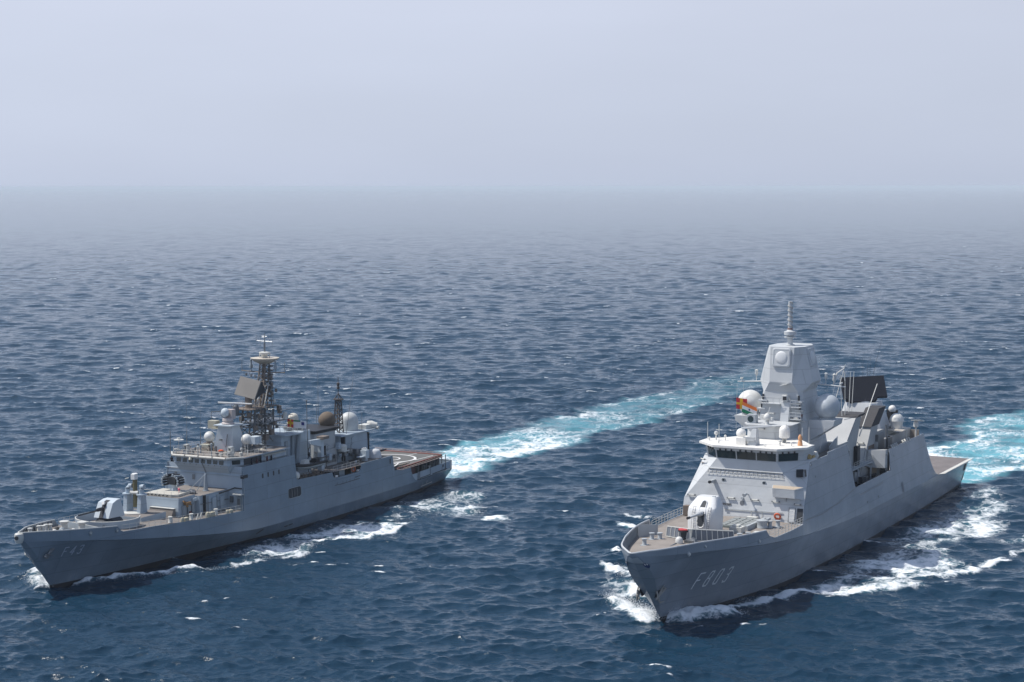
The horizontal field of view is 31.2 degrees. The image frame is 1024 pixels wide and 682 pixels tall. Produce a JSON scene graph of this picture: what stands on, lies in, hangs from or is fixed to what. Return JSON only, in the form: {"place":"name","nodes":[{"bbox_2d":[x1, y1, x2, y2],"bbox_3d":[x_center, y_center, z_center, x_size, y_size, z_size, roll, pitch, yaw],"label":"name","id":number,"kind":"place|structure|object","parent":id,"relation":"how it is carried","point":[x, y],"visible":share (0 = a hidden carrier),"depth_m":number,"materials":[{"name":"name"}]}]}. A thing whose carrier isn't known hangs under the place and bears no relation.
{"place":"outdoors","nodes":[
{"label":"outdoors","id":0,"kind":"place"},
{"bbox_2d":[0,188,1023,681],"bbox_3d":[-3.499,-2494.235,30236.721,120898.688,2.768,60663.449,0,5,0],"label":"sea","id":1,"kind":"structure","parent":0,"point":[554,374],"depth_m":508.27,"materials":[{"name":"liquid"}]},
{"bbox_2d":[14,333,451,587],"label":"warship","id":2,"kind":"object","parent":1,"relation":"on","point":[220,485],"visible":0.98,"depth_m":303.32,"materials":[{"name":"metal"}]},
{"bbox_2d":[232,493,243,509],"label":"steel door","id":3,"kind":"structure","parent":2,"relation":"in","point":[238,498],"depth_m":298.62,"materials":[{"name":"grey metal"}]},
{"bbox_2d":[287,419,292,427],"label":"signal flag","id":4,"kind":"object","parent":2,"relation":"attached to","point":[289,422],"visible":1,"depth_m":318.87,"materials":[{"name":"fabric"}]},
{"bbox_2d":[293,420,305,428],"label":"ensign","id":5,"kind":"object","parent":2,"relation":"attached to","point":[299,423],"visible":1,"depth_m":319.56,"materials":[{"name":"white fabric"}]},
{"bbox_2d":[295,458,327,469],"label":"workboat","id":6,"kind":"object","parent":2,"relation":"hanging from","point":[304,464],"visible":0.94,"depth_m":318.07,"materials":[{"name":"black rubber"}]},
{"bbox_2d":[24,537,921,618],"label":"spray","id":7,"kind":"object","parent":1,"relation":"on","point":[647,614],"visible":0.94,"depth_m":258.28,"materials":[{"name":"white liquid"}]},
{"bbox_2d":[621,301,971,620],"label":"warship","id":8,"kind":"object","parent":1,"relation":"on","point":[801,457],"visible":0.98,"depth_m":278.42,"materials":[{"name":"grey metal"}]},
{"bbox_2d":[736,398,746,408],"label":"signal flag","id":9,"kind":"object","parent":8,"relation":"attached to","point":[739,401],"visible":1,"depth_m":292.33,"materials":[{"name":"fabric"}]},
{"bbox_2d":[742,402,756,413],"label":"national flag","id":10,"kind":"object","parent":8,"relation":"attached to","point":[747,408],"visible":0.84,"depth_m":291.71,"materials":[{"name":"fabric"}]},
{"bbox_2d":[774,513,780,519],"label":"lifebuoy","id":11,"kind":"object","parent":8,"relation":"attached to","point":[775,517],"visible":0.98,"depth_m":271.66,"materials":[{"name":"orange plastic"}]},
{"bbox_2d":[788,507,795,522],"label":"steel door","id":12,"kind":"structure","parent":8,"relation":"in","point":[791,515],"depth_m":270.84,"materials":[{"name":"grey metal"}]},
{"bbox_2d":[796,508,802,522],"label":"doorway","id":13,"kind":"structure","parent":8,"relation":"in","point":[799,511],"depth_m":270.44,"materials":[{"name":"grey metal"}]},
{"bbox_2d":[796,469,802,476],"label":"side window","id":14,"kind":"structure","parent":8,"relation":"in","point":[799,472],"depth_m":273.26,"materials":[{"name":"black glass"}]},
{"bbox_2d":[855,473,877,486],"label":"inflatable boat","id":15,"kind":"object","parent":8,"relation":"on","point":[862,479],"visible":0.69,"depth_m":305.16,"materials":[{"name":"black rubber"}]},
{"bbox_2d":[871,468,876,473],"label":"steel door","id":16,"kind":"structure","parent":8,"relation":"in","point":[873,470],"depth_m":313.03,"materials":[{"name":"grey metal"}]},
{"bbox_2d":[0,0,1023,188],"label":"sky","id":17,"kind":"structure","parent":0,"point":[95,94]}
]}

